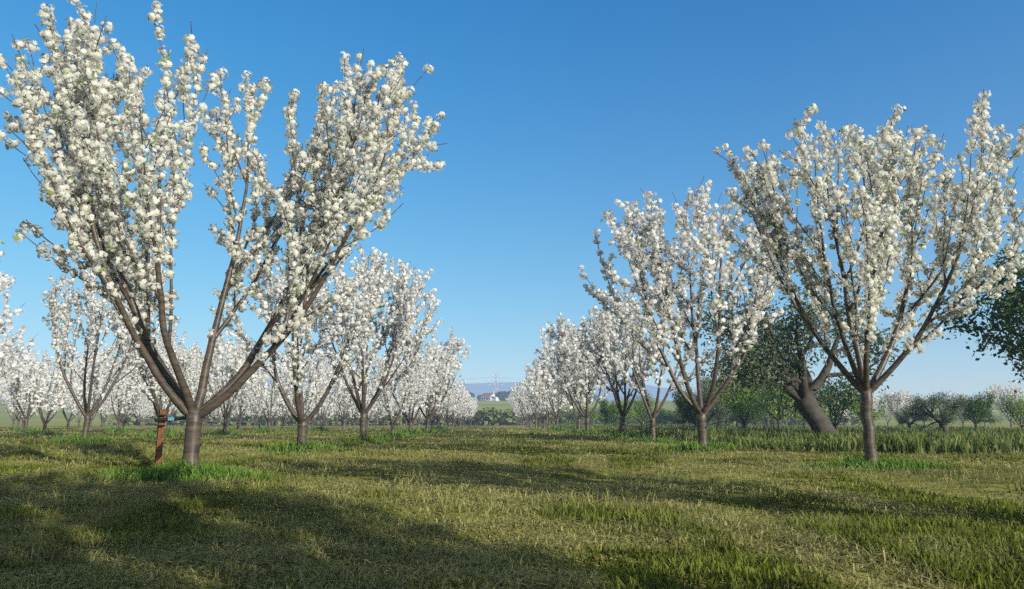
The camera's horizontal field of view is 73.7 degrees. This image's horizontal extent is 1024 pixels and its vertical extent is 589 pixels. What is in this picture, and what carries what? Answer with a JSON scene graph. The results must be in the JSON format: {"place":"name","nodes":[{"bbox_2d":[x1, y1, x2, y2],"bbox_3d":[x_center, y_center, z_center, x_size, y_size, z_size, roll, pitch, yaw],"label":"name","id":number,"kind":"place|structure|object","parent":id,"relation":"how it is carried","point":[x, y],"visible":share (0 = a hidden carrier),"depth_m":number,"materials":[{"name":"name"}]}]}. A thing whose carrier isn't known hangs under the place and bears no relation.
{"place":"outdoors","nodes":[
{"label":"outdoors","id":0,"kind":"place"},
{"bbox_2d":[0,373,695,400],"bbox_3d":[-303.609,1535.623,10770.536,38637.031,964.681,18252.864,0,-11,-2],"label":"distant mountains","id":1,"kind":"structure","parent":0,"point":[476,391],"depth_m":14816.33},
{"bbox_2d":[0,400,1023,588],"bbox_3d":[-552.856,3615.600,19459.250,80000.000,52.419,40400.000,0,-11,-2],"label":"ground","id":2,"kind":"structure","parent":0,"point":[57,420],"depth_m":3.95,"materials":[{"name":"green plant"}]},
{"bbox_2d":[2,388,18,427],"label":"cherry tree","id":3,"kind":"object","parent":2,"relation":"on","point":[7,406],"visible":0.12,"depth_m":64.83,"materials":[{"name":"white plant"}]},
{"bbox_2d":[0,240,24,333],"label":"cherry tree","id":4,"kind":"object","parent":2,"relation":"on","point":[6,313],"visible":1,"depth_m":12.65,"materials":[{"name":"white plant"}]},
{"bbox_2d":[0,385,28,428],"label":"cherry tree","id":5,"kind":"object","parent":2,"relation":"on","point":[24,409],"visible":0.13,"depth_m":54.61,"materials":[{"name":"white plant"}]},
{"bbox_2d":[0,332,29,397],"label":"cherry tree","id":6,"kind":"object","parent":2,"relation":"on","point":[4,386],"visible":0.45,"depth_m":31.96,"materials":[{"name":"white plant"}]},
{"bbox_2d":[0,324,34,383],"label":"cherry tree","id":7,"kind":"object","parent":2,"relation":"on","point":[10,341],"visible":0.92,"depth_m":22.96,"materials":[{"name":"white plant"}]},
{"bbox_2d":[0,347,56,429],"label":"cherry tree","id":8,"kind":"object","parent":2,"relation":"on","point":[17,388],"visible":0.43,"depth_m":35.10,"materials":[{"name":"white plant"}]},
{"bbox_2d":[3,383,58,428],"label":"cherry tree","id":9,"kind":"object","parent":2,"relation":"on","point":[12,402],"visible":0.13,"depth_m":45.61,"materials":[{"name":"white plant"}]},
{"bbox_2d":[32,391,69,426],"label":"cherry tree","id":10,"kind":"object","parent":2,"relation":"on","point":[53,412],"visible":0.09,"depth_m":69.75,"materials":[{"name":"white plant"}]},
{"bbox_2d":[24,358,88,433],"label":"cherry tree","id":11,"kind":"object","parent":2,"relation":"on","point":[37,380],"visible":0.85,"depth_m":26.27,"materials":[{"name":"white plant"}]},
{"bbox_2d":[64,398,83,426],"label":"cherry tree","id":12,"kind":"object","parent":2,"relation":"on","point":[79,420],"visible":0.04,"depth_m":74.44,"materials":[{"name":"white plant"}]},
{"bbox_2d":[56,382,95,428],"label":"cherry tree","id":13,"kind":"object","parent":2,"relation":"on","point":[73,406],"visible":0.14,"depth_m":50.27,"materials":[{"name":"white plant"}]},
{"bbox_2d":[63,341,112,410],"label":"cherry tree","id":14,"kind":"object","parent":2,"relation":"on","point":[100,378],"visible":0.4,"depth_m":40.88,"materials":[{"name":"white plant"}]},
{"bbox_2d":[92,386,116,427],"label":"cherry tree","id":15,"kind":"object","parent":2,"relation":"on","point":[106,412],"visible":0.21,"depth_m":55.34,"materials":[{"name":"white plant"}]},
{"bbox_2d":[40,265,180,440],"bbox_3d":[-10.021,1.376,16.942,3.059,4.788,3.311,6,-12,-25],"label":"cherry tree","id":16,"kind":"object","parent":2,"relation":"on","point":[57,309],"visible":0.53,"depth_m":16.66,"materials":[{"name":"white plant"}]},
{"bbox_2d":[83,349,148,428],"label":"cherry tree","id":17,"kind":"object","parent":2,"relation":"on","point":[127,393],"visible":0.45,"depth_m":30.82,"materials":[{"name":"white plant"}]},
{"bbox_2d":[104,384,147,427],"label":"cherry tree","id":18,"kind":"object","parent":2,"relation":"on","point":[133,409],"visible":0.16,"depth_m":45.20,"materials":[{"name":"white plant"}]},
{"bbox_2d":[134,399,152,426],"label":"cherry tree","id":19,"kind":"object","parent":2,"relation":"on","point":[137,412],"visible":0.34,"depth_m":74.22,"materials":[{"name":"white plant"}]},
{"bbox_2d":[141,402,154,425],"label":"cherry tree","id":20,"kind":"object","parent":2,"relation":"on","point":[151,411],"visible":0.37,"depth_m":88.89,"materials":[{"name":"white plant"}]},
{"bbox_2d":[120,330,214,430],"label":"cherry tree","id":21,"kind":"object","parent":2,"relation":"on","point":[152,385],"visible":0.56,"depth_m":21.32,"materials":[{"name":"white plant"}]},
{"bbox_2d":[154,409,185,465],"bbox_3d":[-3.955,1.722,7.969,0.471,0.760,0.127,-2,-11,12],"label":"wooden post","id":22,"kind":"object","parent":2,"relation":"on","point":[161,420],"visible":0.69,"depth_m":8.01,"materials":[{"name":"wood"}]},
{"bbox_2d":[143,342,203,428],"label":"cherry tree","id":23,"kind":"object","parent":2,"relation":"on","point":[167,399],"visible":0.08,"depth_m":36.15,"materials":[{"name":"white plant"}]},
{"bbox_2d":[189,367,223,429],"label":"cherry tree","id":24,"kind":"object","parent":2,"relation":"on","point":[206,399],"visible":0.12,"depth_m":40.53,"materials":[{"name":"white plant"}]},
{"bbox_2d":[212,399,231,427],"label":"cherry tree","id":25,"kind":"object","parent":2,"relation":"on","point":[214,411],"visible":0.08,"depth_m":60.35,"materials":[{"name":"white plant"}]},
{"bbox_2d":[0,0,446,470],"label":"cherry tree","id":26,"kind":"object","parent":2,"relation":"on","point":[88,130],"visible":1,"depth_m":6.17,"materials":[{"name":"white plant"}]},
{"bbox_2d":[196,328,271,431],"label":"cherry tree","id":27,"kind":"object","parent":2,"relation":"on","point":[235,355],"visible":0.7,"depth_m":26.03,"materials":[{"name":"white plant"}]},
{"bbox_2d":[221,378,255,428],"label":"cherry tree","id":28,"kind":"object","parent":2,"relation":"on","point":[243,401],"visible":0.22,"depth_m":45.58,"materials":[{"name":"white plant"}]},
{"bbox_2d":[233,394,252,427],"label":"cherry tree","id":29,"kind":"object","parent":2,"relation":"on","point":[237,410],"visible":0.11,"depth_m":65.54,"materials":[{"name":"white plant"}]},
{"bbox_2d":[246,384,274,427],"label":"cherry tree","id":30,"kind":"object","parent":2,"relation":"on","point":[254,402],"visible":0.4,"depth_m":50.52,"materials":[{"name":"white plant"}]},
{"bbox_2d":[248,388,273,426],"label":"cherry tree","id":31,"kind":"object","parent":2,"relation":"on","point":[259,408],"visible":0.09,"depth_m":69.97,"materials":[{"name":"white plant"}]},
{"bbox_2d":[244,355,299,430],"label":"cherry tree","id":32,"kind":"object","parent":2,"relation":"on","point":[260,393],"visible":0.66,"depth_m":31.32,"materials":[{"name":"white plant"}]},
{"bbox_2d":[258,396,285,426],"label":"cherry tree","id":33,"kind":"object","parent":2,"relation":"on","point":[277,413],"visible":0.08,"depth_m":74.93,"materials":[{"name":"white plant"}]},
{"bbox_2d":[273,383,292,427],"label":"cherry tree","id":34,"kind":"object","parent":2,"relation":"on","point":[285,409],"visible":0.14,"depth_m":55.37,"materials":[{"name":"white plant"}]},
{"bbox_2d":[210,228,393,445],"bbox_3d":[-3.772,0.923,11.713,2.935,3.768,3.720,9,-14,-40],"label":"cherry tree","id":35,"kind":"object","parent":2,"relation":"on","point":[293,349],"visible":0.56,"depth_m":11.70,"materials":[{"name":"white plant"}]},
{"bbox_2d":[275,345,333,415],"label":"cherry tree","id":36,"kind":"object","parent":2,"relation":"on","point":[315,369],"visible":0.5,"depth_m":36.20,"materials":[{"name":"white plant"}]},
{"bbox_2d":[303,387,331,427],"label":"cherry tree","id":37,"kind":"object","parent":2,"relation":"on","point":[310,411],"visible":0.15,"depth_m":65.76,"materials":[{"name":"white plant"}]},
{"bbox_2d":[306,349,351,428],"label":"cherry tree","id":38,"kind":"object","parent":2,"relation":"on","point":[340,386],"visible":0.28,"depth_m":41.64,"materials":[{"name":"white plant"}]},
{"bbox_2d":[320,399,337,426],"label":"cherry tree","id":39,"kind":"object","parent":2,"relation":"on","point":[335,410],"visible":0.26,"depth_m":70.66,"materials":[{"name":"white plant"}]},
{"bbox_2d":[326,394,348,426],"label":"cherry tree","id":40,"kind":"object","parent":2,"relation":"on","point":[337,414],"visible":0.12,"depth_m":74.98,"materials":[{"name":"white plant"}]},
{"bbox_2d":[328,370,370,429],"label":"cherry tree","id":41,"kind":"object","parent":2,"relation":"on","point":[345,392],"visible":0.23,"depth_m":46.33,"materials":[{"name":"white plant"}]},
{"bbox_2d":[337,387,374,428],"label":"cherry tree","id":42,"kind":"object","parent":2,"relation":"on","point":[368,398],"visible":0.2,"depth_m":51.22,"materials":[{"name":"white plant"}]},
{"bbox_2d":[302,242,443,438],"bbox_3d":[-3.566,1.291,17.086,3.811,4.969,3.054,3,-7,-23],"label":"cherry tree","id":43,"kind":"object","parent":2,"relation":"on","point":[398,307],"visible":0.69,"depth_m":16.73,"materials":[{"name":"white plant"}]},
{"bbox_2d":[354,369,392,427],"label":"cherry tree","id":44,"kind":"object","parent":2,"relation":"on","point":[375,404],"visible":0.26,"depth_m":56.12,"materials":[{"name":"white plant"}]},
{"bbox_2d":[367,396,394,426],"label":"cherry tree","id":45,"kind":"object","parent":2,"relation":"on","point":[383,411],"visible":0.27,"depth_m":60.96,"materials":[{"name":"white plant"}]},
{"bbox_2d":[381,393,407,421],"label":"cherry tree","id":46,"kind":"object","parent":2,"relation":"on","point":[392,412],"visible":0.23,"depth_m":70.12,"materials":[{"name":"white plant"}]},
{"bbox_2d":[368,354,436,433],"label":"cherry tree","id":47,"kind":"object","parent":2,"relation":"on","point":[410,375],"visible":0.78,"depth_m":21.65,"materials":[{"name":"white plant"}]},
{"bbox_2d":[396,389,417,426],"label":"cherry tree","id":48,"kind":"object","parent":2,"relation":"on","point":[398,390],"visible":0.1,"depth_m":80.24,"materials":[{"name":"white plant"}]},
{"bbox_2d":[378,353,455,431],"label":"cherry tree","id":49,"kind":"object","parent":2,"relation":"on","point":[429,377],"visible":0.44,"depth_m":26.78,"materials":[{"name":"white plant"}]},
{"bbox_2d":[390,327,470,430],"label":"cherry tree","id":50,"kind":"object","parent":2,"relation":"on","point":[445,354],"visible":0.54,"depth_m":31.74,"materials":[{"name":"white plant"}]},
{"bbox_2d":[417,377,454,427],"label":"cherry tree","id":51,"kind":"object","parent":2,"relation":"on","point":[435,417],"visible":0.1,"depth_m":36.20,"materials":[{"name":"white plant"}]},
{"bbox_2d":[428,380,456,429],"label":"cherry tree","id":52,"kind":"object","parent":2,"relation":"on","point":[438,418],"visible":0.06,"depth_m":40.36,"materials":[{"name":"white plant"}]},
{"bbox_2d":[429,378,466,428],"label":"cherry tree","id":53,"kind":"object","parent":2,"relation":"on","point":[456,400],"visible":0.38,"depth_m":46.14,"materials":[{"name":"white plant"}]},
{"bbox_2d":[439,394,463,427],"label":"cherry tree","id":54,"kind":"object","parent":2,"relation":"on","point":[457,406],"visible":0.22,"depth_m":50.63,"materials":[{"name":"white plant"}]},
{"bbox_2d":[444,382,465,427],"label":"cherry tree","id":55,"kind":"object","parent":2,"relation":"on","point":[463,392],"visible":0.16,"depth_m":55.79,"materials":[{"name":"white plant"}]},
{"bbox_2d":[445,386,469,427],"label":"cherry tree","id":56,"kind":"object","parent":2,"relation":"on","point":[466,394],"visible":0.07,"depth_m":61.19,"materials":[{"name":"white plant"}]},
{"bbox_2d":[457,392,470,427],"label":"cherry tree","id":57,"kind":"object","parent":2,"relation":"on","point":[465,408],"visible":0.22,"depth_m":65.93,"materials":[{"name":"white plant"}]},
{"bbox_2d":[458,402,475,426],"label":"cherry tree","id":58,"kind":"object","parent":2,"relation":"on","point":[470,406],"visible":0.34,"depth_m":75.77,"materials":[{"name":"white plant"}]},
{"bbox_2d":[464,397,477,425],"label":"cherry tree","id":59,"kind":"object","parent":2,"relation":"on","point":[472,402],"visible":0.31,"depth_m":90.76,"materials":[{"name":"white plant"}]},
{"bbox_2d":[7,425,952,484],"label":"grass tufts","id":60,"kind":"object","parent":2,"relation":"on","point":[170,471],"depth_m":11.35,"materials":[{"name":"green plant"}]},
{"bbox_2d":[105,407,860,425],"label":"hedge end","id":61,"kind":"object","parent":2,"relation":"on","point":[488,415],"visible":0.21,"depth_m":108.49,"materials":[{"name":"green plant"}]},
{"bbox_2d":[481,391,499,400],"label":"house","id":62,"kind":"structure","parent":2,"relation":"on","point":[489,397],"depth_m":392.76,"materials":[{"name":"tile"}]},
{"bbox_2d":[394,391,599,400],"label":"hills","id":63,"kind":"structure","parent":2,"relation":"on","point":[502,395],"depth_m":392.98,"materials":[{"name":"green plant"}]},
{"bbox_2d":[510,398,527,425],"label":"cherry tree","id":64,"kind":"object","parent":2,"relation":"on","point":[514,407],"visible":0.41,"depth_m":86.06,"materials":[{"name":"white plant"}]},
{"bbox_2d":[513,390,533,426],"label":"cherry tree","id":65,"kind":"object","parent":2,"relation":"on","point":[519,402],"visible":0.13,"depth_m":71.14,"materials":[{"name":"white plant"}]},
{"bbox_2d":[511,381,537,427],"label":"cherry tree","id":66,"kind":"object","parent":2,"relation":"on","point":[523,399],"visible":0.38,"depth_m":66.05,"materials":[{"name":"white plant"}]},
{"bbox_2d":[523,384,540,427],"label":"cherry tree","id":67,"kind":"object","parent":2,"relation":"on","point":[532,406],"visible":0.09,"depth_m":61.02,"materials":[{"name":"white plant"}]},
{"bbox_2d":[524,365,553,427],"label":"cherry tree","id":68,"kind":"object","parent":2,"relation":"on","point":[536,410],"visible":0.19,"depth_m":55.96,"materials":[{"name":"white plant"}]},
{"bbox_2d":[524,377,560,428],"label":"cherry tree","id":69,"kind":"object","parent":2,"relation":"on","point":[531,393],"visible":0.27,"depth_m":46.66,"materials":[{"name":"white plant"}]},
{"bbox_2d":[532,373,557,427],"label":"cherry tree","id":70,"kind":"object","parent":2,"relation":"on","point":[544,412],"visible":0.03,"depth_m":51.20,"materials":[{"name":"white plant"}]},
{"bbox_2d":[524,356,580,426],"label":"cherry tree","id":71,"kind":"object","parent":2,"relation":"on","point":[540,383],"visible":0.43,"depth_m":41.13,"materials":[{"name":"white plant"}]},
{"bbox_2d":[531,327,599,430],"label":"cherry tree","id":72,"kind":"object","parent":2,"relation":"on","point":[550,376],"visible":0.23,"depth_m":31.57,"materials":[{"name":"white plant"}]},
{"bbox_2d":[565,412,582,423],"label":"tree","id":73,"kind":"object","parent":2,"relation":"on","point":[571,416],"visible":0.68,"depth_m":87.19,"materials":[{"name":"green plant"}]},
{"bbox_2d":[539,312,638,433],"bbox_3d":[2.897,3.152,27.234,3.642,5.098,2.831,3,-11,-14],"label":"cherry tree","id":74,"kind":"object","parent":2,"relation":"on","point":[568,342],"visible":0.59,"depth_m":26.98,"materials":[{"name":"white plant"}]},
{"bbox_2d":[581,406,598,423],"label":"tree","id":75,"kind":"object","parent":2,"relation":"on","point":[593,414],"visible":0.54,"depth_m":69.77,"materials":[{"name":"green plant"}]},
{"bbox_2d":[596,398,628,425],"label":"tree","id":76,"kind":"object","parent":2,"relation":"on","point":[606,413],"visible":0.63,"depth_m":54.18,"materials":[{"name":"green plant"}]},
{"bbox_2d":[571,297,670,434],"bbox_3d":[3.580,2.447,22.008,3.011,4.647,4.000,-6,-16,35],"label":"cherry tree","id":77,"kind":"object","parent":2,"relation":"on","point":[602,353],"visible":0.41,"depth_m":21.70,"materials":[{"name":"white plant"}]},
{"bbox_2d":[606,394,636,421],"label":"tree","id":78,"kind":"object","parent":2,"relation":"on","point":[614,406],"visible":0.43,"depth_m":47.65,"materials":[{"name":"green plant"}]},
{"bbox_2d":[614,390,658,426],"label":"tree","id":79,"kind":"object","parent":2,"relation":"on","point":[639,406],"visible":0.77,"depth_m":41.89,"materials":[{"name":"green plant"}]},
{"bbox_2d":[584,278,725,441],"bbox_3d":[3.386,1.787,17.150,2.887,4.104,2.995,9,-14,-40],"label":"cherry tree","id":80,"kind":"object","parent":2,"relation":"on","point":[630,348],"visible":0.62,"depth_m":16.83,"materials":[{"name":"white plant"}]},
{"bbox_2d":[655,410,673,424],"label":"tree","id":81,"kind":"object","parent":2,"relation":"on","point":[665,416],"visible":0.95,"depth_m":67.28,"materials":[{"name":"green plant"}]},
{"bbox_2d":[578,177,783,446],"bbox_3d":[3.101,0.495,12.452,3.743,4.853,3.258,-1,-8,11],"label":"cherry tree","id":82,"kind":"object","parent":2,"relation":"on","point":[655,266],"visible":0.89,"depth_m":11.89,"materials":[{"name":"white plant"}]},
{"bbox_2d":[668,389,714,427],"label":"tree","id":83,"kind":"object","parent":2,"relation":"on","point":[689,414],"visible":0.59,"depth_m":28.09,"materials":[{"name":"green plant"}]},
{"bbox_2d":[694,400,734,428],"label":"tree","id":84,"kind":"object","parent":2,"relation":"on","point":[718,411],"visible":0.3,"depth_m":34.37,"materials":[{"name":"green plant"}]},
{"bbox_2d":[683,375,759,426],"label":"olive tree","id":85,"kind":"object","parent":2,"relation":"on","point":[705,392],"visible":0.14,"depth_m":53.59,"materials":[{"name":"green plant"}]},
{"bbox_2d":[704,368,761,427],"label":"young tree","id":86,"kind":"object","parent":2,"relation":"on","point":[741,407],"visible":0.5,"depth_m":25.61,"materials":[{"name":"green plant"}]},
{"bbox_2d":[723,401,767,426],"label":"tree","id":87,"kind":"object","parent":2,"relation":"on","point":[754,412],"visible":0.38,"depth_m":43.13,"materials":[{"name":"green plant"}]},
{"bbox_2d":[522,423,1023,454],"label":"tall grass","id":88,"kind":"structure","parent":2,"relation":"on","point":[964,439],"depth_m":14.28,"materials":[{"name":"green plant"}]},
{"bbox_2d":[758,387,793,426],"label":"tree","id":89,"kind":"object","parent":2,"relation":"on","point":[771,418],"visible":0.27,"depth_m":36.20,"materials":[{"name":"green plant"}]},
{"bbox_2d":[747,371,816,429],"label":"young tree","id":90,"kind":"object","parent":2,"relation":"on","point":[767,403],"visible":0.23,"depth_m":30.08,"materials":[{"name":"green plant"}]},
{"bbox_2d":[689,280,909,434],"bbox_3d":[6.672,1.782,17.413,5.831,4.357,5.390,6,-12,-29],"label":"olive tree","id":91,"kind":"object","parent":2,"relation":"on","point":[773,364],"visible":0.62,"depth_m":16.72,"materials":[{"name":"green plant"}]},
{"bbox_2d":[789,389,836,428],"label":"tree","id":92,"kind":"object","parent":2,"relation":"on","point":[804,421],"visible":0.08,"depth_m":32.62,"materials":[{"name":"green plant"}]},
{"bbox_2d":[786,365,860,428],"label":"tree","id":93,"kind":"object","parent":2,"relation":"on","point":[845,401],"visible":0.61,"depth_m":22.66,"materials":[{"name":"green plant"}]},
{"bbox_2d":[839,388,890,426],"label":"tree","id":94,"kind":"object","parent":2,"relation":"on","point":[855,409],"visible":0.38,"depth_m":26.16,"materials":[{"name":"green plant"}]},
{"bbox_2d":[713,89,1023,463],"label":"cherry tree","id":95,"kind":"object","parent":2,"relation":"on","point":[871,276],"visible":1,"depth_m":7.57,"materials":[{"name":"white plant"}]},
{"bbox_2d":[877,395,900,425],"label":"cherry tree","id":96,"kind":"object","parent":2,"relation":"on","point":[884,413],"visible":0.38,"depth_m":82.47,"materials":[{"name":"white plant"}]},
{"bbox_2d":[883,389,914,419],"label":"cherry tree","id":97,"kind":"object","parent":2,"relation":"on","point":[899,396],"visible":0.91,"depth_m":69.87,"materials":[{"name":"white plant"}]},
{"bbox_2d":[889,407,932,428],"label":"tree","id":98,"kind":"object","parent":2,"relation":"on","point":[900,420],"visible":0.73,"depth_m":37.06,"materials":[{"name":"green plant"}]},
{"bbox_2d":[899,391,973,432],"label":"tree","id":99,"kind":"object","parent":2,"relation":"on","point":[944,420],"visible":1,"depth_m":23.19,"materials":[{"name":"green plant"}]},
{"bbox_2d":[920,221,1023,392],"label":"green tree","id":100,"kind":"object","parent":2,"relation":"on","point":[1011,308],"visible":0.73,"depth_m":18.33,"materials":[{"name":"green plant"}]},
{"bbox_2d":[957,390,1003,429],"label":"tree","id":101,"kind":"object","parent":2,"relation":"on","point":[978,410],"visible":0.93,"depth_m":33.95,"materials":[{"name":"green plant"}]},
{"bbox_2d":[983,380,1023,426],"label":"cherry tree","id":102,"kind":"object","parent":2,"relation":"on","point":[996,390],"visible":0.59,"depth_m":71.33,"materials":[{"name":"white plant"}]},
{"bbox_2d":[994,390,1023,429],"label":"tree","id":103,"kind":"object","parent":2,"relation":"on","point":[1020,408],"visible":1,"depth_m":28.31,"materials":[{"name":"green plant"}]},
{"bbox_2d":[0,0,1023,400],"label":"sky","id":104,"kind":"structure","parent":0,"point":[557,112],"materials":[{"name":"blue"}]},
{"bbox_2d":[618,421,722,427],"bbox_3d":[3.522,3.183,16.705,0.066,0.149,10.002,0,-11,-2],"label":"drip line","id":105,"kind":"object","parent":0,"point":[672,426],"visible":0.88,"depth_m":15.26,"materials":[{"name":"black plastic"}]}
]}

